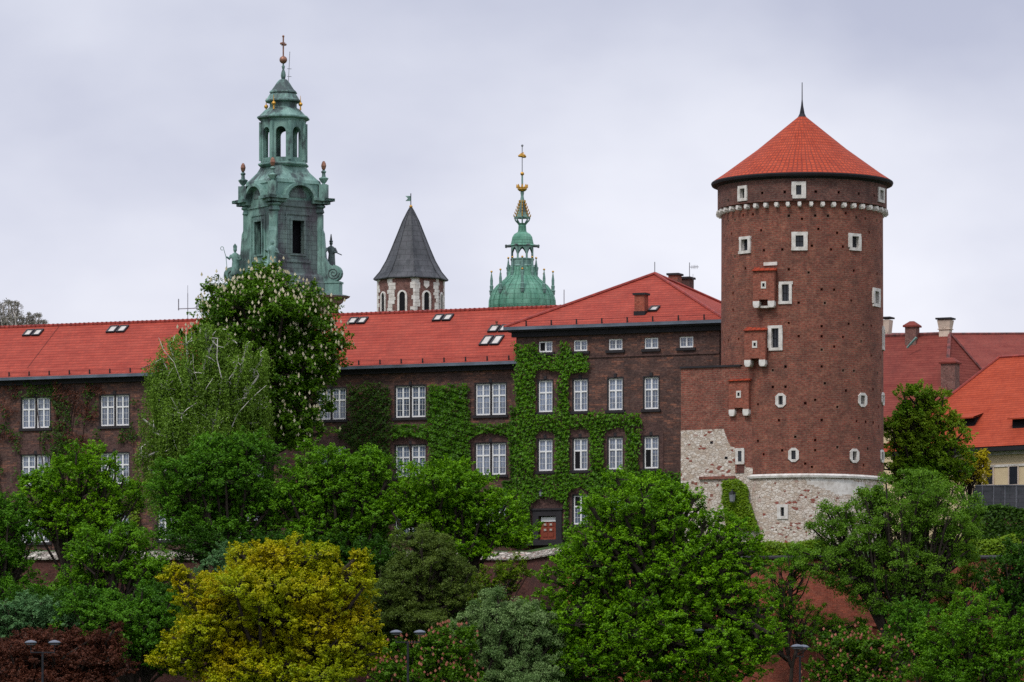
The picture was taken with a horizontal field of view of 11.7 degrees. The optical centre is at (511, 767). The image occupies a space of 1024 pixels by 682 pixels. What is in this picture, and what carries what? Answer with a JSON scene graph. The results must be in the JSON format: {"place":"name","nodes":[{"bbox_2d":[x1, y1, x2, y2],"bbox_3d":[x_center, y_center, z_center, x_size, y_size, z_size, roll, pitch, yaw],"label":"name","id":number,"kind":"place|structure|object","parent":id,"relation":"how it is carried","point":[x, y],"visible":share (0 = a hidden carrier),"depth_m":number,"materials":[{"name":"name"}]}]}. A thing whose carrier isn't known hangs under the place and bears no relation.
{"place":"outdoors","nodes":[
{"label":"outdoors","id":0,"kind":"place"},
{"bbox_2d":[25,640,60,681],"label":"street lamp","id":1,"kind":"object","parent":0,"point":[32,642],"visible":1,"depth_m":335.93,"materials":[{"name":"metal"}]},
{"bbox_2d":[390,630,425,681],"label":"street lamp","id":2,"kind":"object","parent":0,"point":[416,631],"visible":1,"depth_m":335.93,"materials":[{"name":"metal"}]},
{"bbox_2d":[373,193,447,311],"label":"bell tower","id":3,"kind":"structure","parent":0,"point":[410,275],"depth_m":497.85,"materials":[{"name":"brick"}]},
{"bbox_2d":[380,291,385,311],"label":"window","id":4,"kind":"structure","parent":3,"relation":"in","point":[383,295],"depth_m":498.39,"materials":[{"name":"white stone"}]},
{"bbox_2d":[397,290,406,310],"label":"window","id":5,"kind":"structure","parent":3,"relation":"in","point":[402,295],"depth_m":496.93,"materials":[{"name":"white stone"}]},
{"bbox_2d":[422,290,430,309],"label":"window","id":6,"kind":"structure","parent":3,"relation":"in","point":[426,295],"depth_m":497.30,"materials":[{"name":"white stone"}]},
{"bbox_2d":[0,0,1023,332],"label":"sky","id":7,"kind":"structure","parent":0,"point":[128,128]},
{"bbox_2d":[27,543,1007,681],"bbox_3d":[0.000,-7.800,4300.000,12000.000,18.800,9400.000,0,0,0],"label":"ground","id":8,"kind":"structure","parent":0,"point":[539,549],"depth_m":393.13,"materials":[{"name":"plant"}]},
{"bbox_2d":[0,490,47,597],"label":"maple tree","id":9,"kind":"object","parent":8,"relation":"on","point":[13,556],"visible":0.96,"depth_m":373.46,"materials":[{"name":"green plant"}]},
{"bbox_2d":[0,298,48,325],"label":"poplar tree","id":10,"kind":"object","parent":8,"relation":"on","point":[9,316],"visible":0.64,"depth_m":454.80,"materials":[{"name":"grey plant"}]},
{"bbox_2d":[0,573,60,662],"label":"broadleaf tree","id":11,"kind":"object","parent":8,"relation":"on","point":[5,588],"visible":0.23,"depth_m":370.63,"materials":[{"name":"green plant"}]},
{"bbox_2d":[0,589,101,664],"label":"bush","id":12,"kind":"object","parent":8,"relation":"on","point":[21,617],"visible":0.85,"depth_m":356.04,"materials":[{"name":"green plant"}]},
{"bbox_2d":[0,621,140,681],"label":"plum tree","id":13,"kind":"object","parent":8,"relation":"on","point":[95,652],"visible":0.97,"depth_m":348.90,"materials":[{"name":"red plant"}]},
{"bbox_2d":[6,438,151,655],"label":"maple tree","id":14,"kind":"object","parent":8,"relation":"on","point":[65,512],"visible":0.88,"depth_m":376.24,"materials":[{"name":"green plant"}]},
{"bbox_2d":[6,572,195,672],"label":"broadleaf tree","id":15,"kind":"object","parent":8,"relation":"on","point":[56,594],"visible":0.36,"depth_m":359.30,"materials":[{"name":"green plant"}]},
{"bbox_2d":[36,516,176,673],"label":"maple tree","id":16,"kind":"object","parent":8,"relation":"on","point":[119,546],"visible":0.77,"depth_m":365.27,"materials":[{"name":"green plant"}]},
{"bbox_2d":[47,577,192,681],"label":"broadleaf tree","id":17,"kind":"object","parent":8,"relation":"on","point":[146,625],"visible":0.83,"depth_m":355.06,"materials":[{"name":"green plant"}]},
{"bbox_2d":[131,320,274,525],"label":"birch tree","id":18,"kind":"object","parent":8,"relation":"on","point":[190,400],"visible":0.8,"depth_m":388.21,"materials":[{"name":"green plant"}]},
{"bbox_2d":[140,425,302,579],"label":"lime tree","id":19,"kind":"object","parent":8,"relation":"on","point":[230,487],"visible":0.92,"depth_m":373.82,"materials":[{"name":"green plant"}]},
{"bbox_2d":[188,539,256,597],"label":"shrub","id":20,"kind":"object","parent":8,"relation":"on","point":[211,562],"visible":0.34,"depth_m":367.71,"materials":[{"name":"green plant"}]},
{"bbox_2d":[171,256,356,539],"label":"chestnut tree","id":21,"kind":"object","parent":8,"relation":"on","point":[273,309],"visible":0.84,"depth_m":394.56,"materials":[{"name":"green plant"}]},
{"bbox_2d":[144,531,391,681],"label":"maple tree","id":22,"kind":"object","parent":8,"relation":"on","point":[275,618],"visible":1,"depth_m":350.39,"materials":[{"name":"yellow plant"}]},
{"bbox_2d":[156,519,395,681],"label":"broadleaf tree","id":23,"kind":"object","parent":8,"relation":"on","point":[194,550],"visible":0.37,"depth_m":371.41,"materials":[{"name":"green plant"}]},
{"bbox_2d":[0,293,559,550],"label":"long wing","id":24,"kind":"structure","parent":8,"relation":"on","point":[408,357],"depth_m":409.15,"materials":[{"name":"red tile"}]},
{"bbox_2d":[19,394,51,430],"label":"window","id":25,"kind":"structure","parent":24,"relation":"in","point":[29,417],"depth_m":415.10,"materials":[{"name":"white wood"}]},
{"bbox_2d":[17,444,54,489],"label":"window","id":26,"kind":"structure","parent":24,"relation":"in","point":[25,463],"depth_m":415.20,"materials":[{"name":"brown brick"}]},
{"bbox_2d":[19,517,53,545],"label":"window","id":27,"kind":"structure","parent":24,"relation":"in","point":[49,543],"depth_m":414.90,"materials":[{"name":"white wood"}]},
{"bbox_2d":[0,380,105,495],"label":"creeper","id":28,"kind":"object","parent":24,"relation":"attached to","point":[74,410],"visible":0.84,"depth_m":413.54,"materials":[{"name":"green plant"}]},
{"bbox_2d":[0,380,142,549],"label":"creeper","id":29,"kind":"object","parent":24,"relation":"attached to","point":[50,385],"visible":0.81,"depth_m":413.87,"materials":[{"name":"green plant"}]},
{"bbox_2d":[97,391,130,428],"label":"window","id":30,"kind":"structure","parent":24,"relation":"in","point":[114,409],"depth_m":412.27,"materials":[{"name":"white wood"}]},
{"bbox_2d":[96,442,133,485],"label":"window","id":31,"kind":"structure","parent":24,"relation":"in","point":[125,451],"depth_m":412.07,"materials":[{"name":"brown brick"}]},
{"bbox_2d":[127,476,141,543],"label":"creeper","id":32,"kind":"object","parent":24,"relation":"attached to","point":[136,518],"visible":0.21,"depth_m":411.15,"materials":[{"name":"green plant"}]},
{"bbox_2d":[153,506,173,542],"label":"window","id":33,"kind":"structure","parent":24,"relation":"in","point":[155,522],"depth_m":410.77,"materials":[{"name":"white wood"}]},
{"bbox_2d":[313,384,347,422],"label":"window","id":34,"kind":"structure","parent":24,"relation":"in","point":[339,415],"depth_m":404.79,"materials":[{"name":"white wood"}]},
{"bbox_2d":[311,436,350,468],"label":"window","id":35,"kind":"structure","parent":24,"relation":"in","point":[325,440],"depth_m":404.79,"materials":[{"name":"brown brick"}]},
{"bbox_2d":[337,381,398,544],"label":"ivy","id":36,"kind":"object","parent":24,"relation":"attached to","point":[372,428],"visible":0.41,"depth_m":403.28,"materials":[{"name":"green plant"}]},
{"bbox_2d":[392,381,427,420],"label":"window","id":37,"kind":"structure","parent":24,"relation":"in","point":[410,400],"depth_m":402.33,"materials":[{"name":"white wood"}]},
{"bbox_2d":[390,434,430,480],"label":"window","id":38,"kind":"structure","parent":24,"relation":"in","point":[419,449],"depth_m":402.43,"materials":[{"name":"white wood"}]},
{"bbox_2d":[391,383,515,550],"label":"ivy","id":39,"kind":"object","parent":24,"relation":"attached to","point":[459,418],"visible":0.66,"depth_m":400.51,"materials":[{"name":"green plant"}]},
{"bbox_2d":[472,379,507,417],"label":"window","id":40,"kind":"structure","parent":24,"relation":"in","point":[490,398],"depth_m":399.69,"materials":[{"name":"white wood"}]},
{"bbox_2d":[470,431,510,477],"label":"window","id":41,"kind":"structure","parent":24,"relation":"in","point":[492,455],"depth_m":399.69,"materials":[{"name":"white wood"}]},
{"bbox_2d":[223,35,349,313],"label":"clock tower","id":42,"kind":"structure","parent":8,"relation":"on","point":[282,202],"depth_m":518.29,"materials":[{"name":"metal"}]},
{"bbox_2d":[220,244,241,276],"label":"statue","id":43,"kind":"object","parent":42,"relation":"attached to","point":[235,257],"visible":0.98,"depth_m":518.85,"materials":[{"name":"green metal"}]},
{"bbox_2d":[264,240,284,269],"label":"statue","id":44,"kind":"object","parent":42,"relation":"on","point":[273,250],"visible":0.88,"depth_m":513.15,"materials":[{"name":"green metal"}]},
{"bbox_2d":[326,234,341,265],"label":"statue","id":45,"kind":"object","parent":42,"relation":"attached to","point":[331,250],"visible":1,"depth_m":522.38,"materials":[{"name":"green metal"}]},
{"bbox_2d":[0,547,580,681],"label":"retaining wall","id":46,"kind":"structure","parent":8,"relation":"on","point":[535,561],"depth_m":384.19,"materials":[{"name":"brick"}]},
{"bbox_2d":[261,436,403,681],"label":"lime tree","id":47,"kind":"object","parent":8,"relation":"on","point":[348,503],"visible":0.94,"depth_m":372.93,"materials":[{"name":"green plant"}]},
{"bbox_2d":[344,531,414,679],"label":"broadleaf tree","id":48,"kind":"object","parent":8,"relation":"on","point":[380,559],"visible":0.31,"depth_m":366.61,"materials":[{"name":"green plant"}]},
{"bbox_2d":[363,521,482,648],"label":"hawthorn tree","id":49,"kind":"object","parent":8,"relation":"on","point":[423,602],"visible":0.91,"depth_m":363.06,"materials":[{"name":"green plant"}]},
{"bbox_2d":[366,619,486,681],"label":"chestnut tree","id":50,"kind":"object","parent":8,"relation":"on","point":[428,655],"visible":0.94,"depth_m":348.17,"materials":[{"name":"green plant"}]},
{"bbox_2d":[377,453,544,670],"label":"lime tree","id":51,"kind":"object","parent":8,"relation":"on","point":[450,495],"visible":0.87,"depth_m":371.56,"materials":[{"name":"green plant"}]},
{"bbox_2d":[448,551,535,659],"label":"bush","id":52,"kind":"object","parent":8,"relation":"on","point":[503,575],"visible":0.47,"depth_m":370.10,"materials":[{"name":"green plant"}]},
{"bbox_2d":[449,583,573,681],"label":"willow tree","id":53,"kind":"object","parent":8,"relation":"on","point":[513,657],"visible":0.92,"depth_m":353.99,"materials":[{"name":"green plant"}]},
{"bbox_2d":[488,144,555,307],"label":"dome tower","id":54,"kind":"structure","parent":8,"relation":"on","point":[522,283],"depth_m":513.68,"materials":[{"name":"metal"}]},
{"bbox_2d":[503,262,720,550],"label":"brick pavilion","id":55,"kind":"structure","parent":8,"relation":"on","point":[640,341],"depth_m":394.74,"materials":[{"name":"brown brick"}]},
{"bbox_2d":[535,341,554,354],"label":"window","id":56,"kind":"structure","parent":55,"relation":"in","point":[545,347],"depth_m":396.58,"materials":[{"name":"white wood"}]},
{"bbox_2d":[535,376,554,414],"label":"window","id":57,"kind":"structure","parent":55,"relation":"in","point":[545,395],"depth_m":396.58,"materials":[{"name":"white wood"}]},
{"bbox_2d":[533,426,557,474],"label":"window","id":58,"kind":"structure","parent":55,"relation":"in","point":[545,465],"depth_m":396.58,"materials":[{"name":"white wood"}]},
{"bbox_2d":[526,495,568,545],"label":"door","id":59,"kind":"structure","parent":55,"relation":"in","point":[542,506],"depth_m":396.38,"materials":[{"name":"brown wood"}]},
{"bbox_2d":[570,375,589,413],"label":"window","id":60,"kind":"structure","parent":55,"relation":"in","point":[580,393],"depth_m":395.51,"materials":[{"name":"white wood"}]},
{"bbox_2d":[571,340,589,353],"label":"window","id":61,"kind":"structure","parent":55,"relation":"in","point":[580,346],"depth_m":395.51,"materials":[{"name":"white wood"}]},
{"bbox_2d":[568,425,592,473],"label":"window","id":62,"kind":"structure","parent":55,"relation":"in","point":[579,462],"depth_m":395.51,"materials":[{"name":"white wood"}]},
{"bbox_2d":[568,482,592,527],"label":"window","id":63,"kind":"structure","parent":55,"relation":"in","point":[577,517],"depth_m":395.61,"materials":[{"name":"white wood"}]},
{"bbox_2d":[510,340,680,550],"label":"ivy","id":64,"kind":"object","parent":55,"relation":"attached to","point":[520,422],"visible":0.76,"depth_m":395.66,"materials":[{"name":"green plant"}]},
{"bbox_2d":[605,339,624,352],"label":"window","id":65,"kind":"structure","parent":55,"relation":"in","point":[615,345],"depth_m":394.36,"materials":[{"name":"white wood"}]},
{"bbox_2d":[605,373,624,412],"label":"window","id":66,"kind":"structure","parent":55,"relation":"in","point":[616,384],"depth_m":394.36,"materials":[{"name":"white wood"}]},
{"bbox_2d":[603,424,627,471],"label":"window","id":67,"kind":"structure","parent":55,"relation":"in","point":[617,451],"depth_m":394.36,"materials":[{"name":"white wood"}]},
{"bbox_2d":[641,338,660,351],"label":"window","id":68,"kind":"structure","parent":55,"relation":"in","point":[651,344],"depth_m":393.20,"materials":[{"name":"white wood"}]},
{"bbox_2d":[641,372,660,411],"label":"window","id":69,"kind":"structure","parent":55,"relation":"in","point":[652,383],"depth_m":393.20,"materials":[{"name":"white wood"}]},
{"bbox_2d":[639,423,663,471],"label":"window","id":70,"kind":"structure","parent":55,"relation":"in","point":[653,434],"depth_m":393.20,"materials":[{"name":"white wood"}]},
{"bbox_2d":[676,336,695,350],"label":"window","id":71,"kind":"structure","parent":55,"relation":"in","point":[686,343],"depth_m":392.15,"materials":[{"name":"white wood"}]},
{"bbox_2d":[509,464,789,681],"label":"maple tree","id":72,"kind":"object","parent":8,"relation":"on","point":[646,623],"visible":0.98,"depth_m":355.48,"materials":[{"name":"green plant"}]},
{"bbox_2d":[694,628,724,681],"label":"street lamp","id":73,"kind":"object","parent":8,"relation":"on","point":[698,630],"visible":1,"depth_m":354.92,"materials":[{"name":"metal"}]},
{"bbox_2d":[680,365,758,541],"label":"curtain wall","id":74,"kind":"structure","parent":8,"relation":"on","point":[716,444],"depth_m":383.46,"materials":[{"name":"red brick"}]},
{"bbox_2d":[720,478,759,535],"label":"ivy","id":75,"kind":"object","parent":74,"relation":"attached to","point":[740,506],"visible":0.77,"depth_m":382.23,"materials":[{"name":"green plant"}]},
{"bbox_2d":[735,448,744,463],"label":"window","id":76,"kind":"structure","parent":74,"relation":"in","point":[739,452],"depth_m":382.50,"materials":[{"name":"white stone"}]},
{"bbox_2d":[740,539,823,555],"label":"hedge","id":77,"kind":"object","parent":8,"relation":"on","point":[777,547],"visible":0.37,"depth_m":373.94,"materials":[{"name":"green plant"}]},
{"bbox_2d":[566,555,1023,681],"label":"retaining wall","id":78,"kind":"structure","parent":8,"relation":"on","point":[818,593],"depth_m":371.58,"materials":[{"name":"brick"}]},
{"bbox_2d":[711,82,892,543],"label":"round tower","id":79,"kind":"structure","parent":8,"relation":"on","point":[801,212],"depth_m":381.36,"materials":[{"name":"brick"}]},
{"bbox_2d":[737,185,747,201],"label":"window","id":80,"kind":"structure","parent":79,"relation":"in","point":[742,191],"depth_m":382.60,"materials":[{"name":"white stone"}]},
{"bbox_2d":[738,236,751,253],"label":"window","id":81,"kind":"structure","parent":79,"relation":"in","point":[745,241],"depth_m":382.88,"materials":[{"name":"white stone"}]},
{"bbox_2d":[768,325,782,350],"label":"window","id":82,"kind":"structure","parent":79,"relation":"in","point":[775,332],"depth_m":381.20,"materials":[{"name":"white stone"}]},
{"bbox_2d":[775,393,785,406],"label":"window","id":83,"kind":"structure","parent":79,"relation":"in","point":[780,399],"depth_m":381.01,"materials":[{"name":"white stone"}]},
{"bbox_2d":[777,504,787,518],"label":"window","id":84,"kind":"structure","parent":79,"relation":"in","point":[782,509],"depth_m":380.83,"materials":[{"name":"white stone"}]},
{"bbox_2d":[778,281,792,303],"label":"window","id":85,"kind":"structure","parent":79,"relation":"in","point":[785,287],"depth_m":380.92,"materials":[{"name":"white stone"}]},
{"bbox_2d":[788,448,798,461],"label":"window","id":86,"kind":"structure","parent":79,"relation":"in","point":[793,454],"depth_m":380.73,"materials":[{"name":"white stone"}]},
{"bbox_2d":[791,181,805,197],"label":"window","id":87,"kind":"structure","parent":79,"relation":"in","point":[798,188],"depth_m":380.36,"materials":[{"name":"white stone"}]},
{"bbox_2d":[791,232,807,250],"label":"window","id":88,"kind":"structure","parent":79,"relation":"in","point":[799,240],"depth_m":380.64,"materials":[{"name":"white stone"}]},
{"bbox_2d":[848,233,861,250],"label":"window","id":89,"kind":"structure","parent":79,"relation":"in","point":[854,239],"depth_m":382.13,"materials":[{"name":"white stone"}]},
{"bbox_2d":[850,449,859,462],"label":"window","id":90,"kind":"structure","parent":79,"relation":"in","point":[854,453],"depth_m":381.94,"materials":[{"name":"white stone"}]},
{"bbox_2d":[858,393,867,406],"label":"window","id":91,"kind":"structure","parent":79,"relation":"in","point":[862,397],"depth_m":382.50,"materials":[{"name":"white stone"}]},
{"bbox_2d":[872,287,880,306],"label":"window","id":92,"kind":"structure","parent":79,"relation":"in","point":[876,292],"depth_m":384.23,"materials":[{"name":"white stone"}]},
{"bbox_2d":[878,187,884,202],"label":"window","id":93,"kind":"structure","parent":79,"relation":"in","point":[881,191],"depth_m":384.38,"materials":[{"name":"white stone"}]},
{"bbox_2d":[746,542,869,681],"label":"sapling","id":94,"kind":"object","parent":8,"relation":"on","point":[779,591],"visible":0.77,"depth_m":367.73,"materials":[{"name":"green plant"}]},
{"bbox_2d":[801,621,914,681],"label":"chestnut tree","id":95,"kind":"object","parent":8,"relation":"on","point":[869,658],"visible":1,"depth_m":349.39,"materials":[{"name":"green plant"}]},
{"bbox_2d":[787,467,988,681],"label":"broadleaf tree","id":96,"kind":"object","parent":8,"relation":"on","point":[939,560],"visible":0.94,"depth_m":364.28,"materials":[{"name":"green plant"}]},
{"bbox_2d":[878,595,963,681],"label":"shrub","id":97,"kind":"object","parent":8,"relation":"on","point":[910,619],"visible":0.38,"depth_m":359.37,"materials":[{"name":"green plant"}]},
{"bbox_2d":[883,378,978,497],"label":"tree","id":98,"kind":"object","parent":8,"relation":"on","point":[915,427],"visible":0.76,"depth_m":401.28,"materials":[{"name":"green plant"}]},
{"bbox_2d":[883,316,981,529],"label":"castle range","id":99,"kind":"structure","parent":8,"relation":"on","point":[942,358],"depth_m":451.26,"materials":[{"name":"tile"}]},
{"bbox_2d":[884,354,1023,541],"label":"plastered house","id":100,"kind":"structure","parent":8,"relation":"on","point":[987,401],"depth_m":421.80,"materials":[{"name":"tile"}]},
{"bbox_2d":[1008,465,1018,484],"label":"window","id":101,"kind":"structure","parent":100,"relation":"in","point":[1013,471],"depth_m":417.95,"materials":[{"name":"black glass"}]},
{"bbox_2d":[889,584,1023,681],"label":"locust tree","id":102,"kind":"object","parent":8,"relation":"on","point":[971,664],"visible":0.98,"depth_m":352.98,"materials":[{"name":"green plant"}]},
{"bbox_2d":[892,332,1023,367],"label":"castle range","id":103,"kind":"structure","parent":8,"relation":"on","point":[983,349],"depth_m":478.55,"materials":[{"name":"tile"}]},
{"bbox_2d":[920,555,999,634],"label":"shrub","id":104,"kind":"object","parent":8,"relation":"on","point":[964,572],"visible":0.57,"depth_m":367.17,"materials":[{"name":"green plant"}]},
{"bbox_2d":[949,448,991,507],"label":"bush","id":105,"kind":"object","parent":8,"relation":"on","point":[976,478],"visible":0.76,"depth_m":404.78,"materials":[{"name":"yellow plant"}]},
{"bbox_2d":[944,533,1023,554],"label":"hedge","id":106,"kind":"object","parent":8,"relation":"on","point":[994,546],"visible":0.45,"depth_m":374.47,"materials":[{"name":"green plant"}]},
{"bbox_2d":[960,503,1023,541],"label":"hedge","id":107,"kind":"object","parent":8,"relation":"on","point":[997,524],"visible":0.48,"depth_m":388.90,"materials":[{"name":"green plant"}]},
{"bbox_2d":[967,485,1023,525],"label":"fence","id":108,"kind":"object","parent":8,"relation":"on","point":[1012,495],"visible":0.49,"depth_m":397.15,"materials":[{"name":"metal"}]},
{"bbox_2d":[969,530,1023,681],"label":"broadleaf tree","id":109,"kind":"object","parent":8,"relation":"on","point":[1010,585],"visible":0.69,"depth_m":361.45,"materials":[{"name":"green plant"}]},
{"bbox_2d":[791,644,808,681],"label":"street lamp","id":110,"kind":"object","parent":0,"point":[800,647],"visible":1,"depth_m":335.93,"materials":[{"name":"metal"}]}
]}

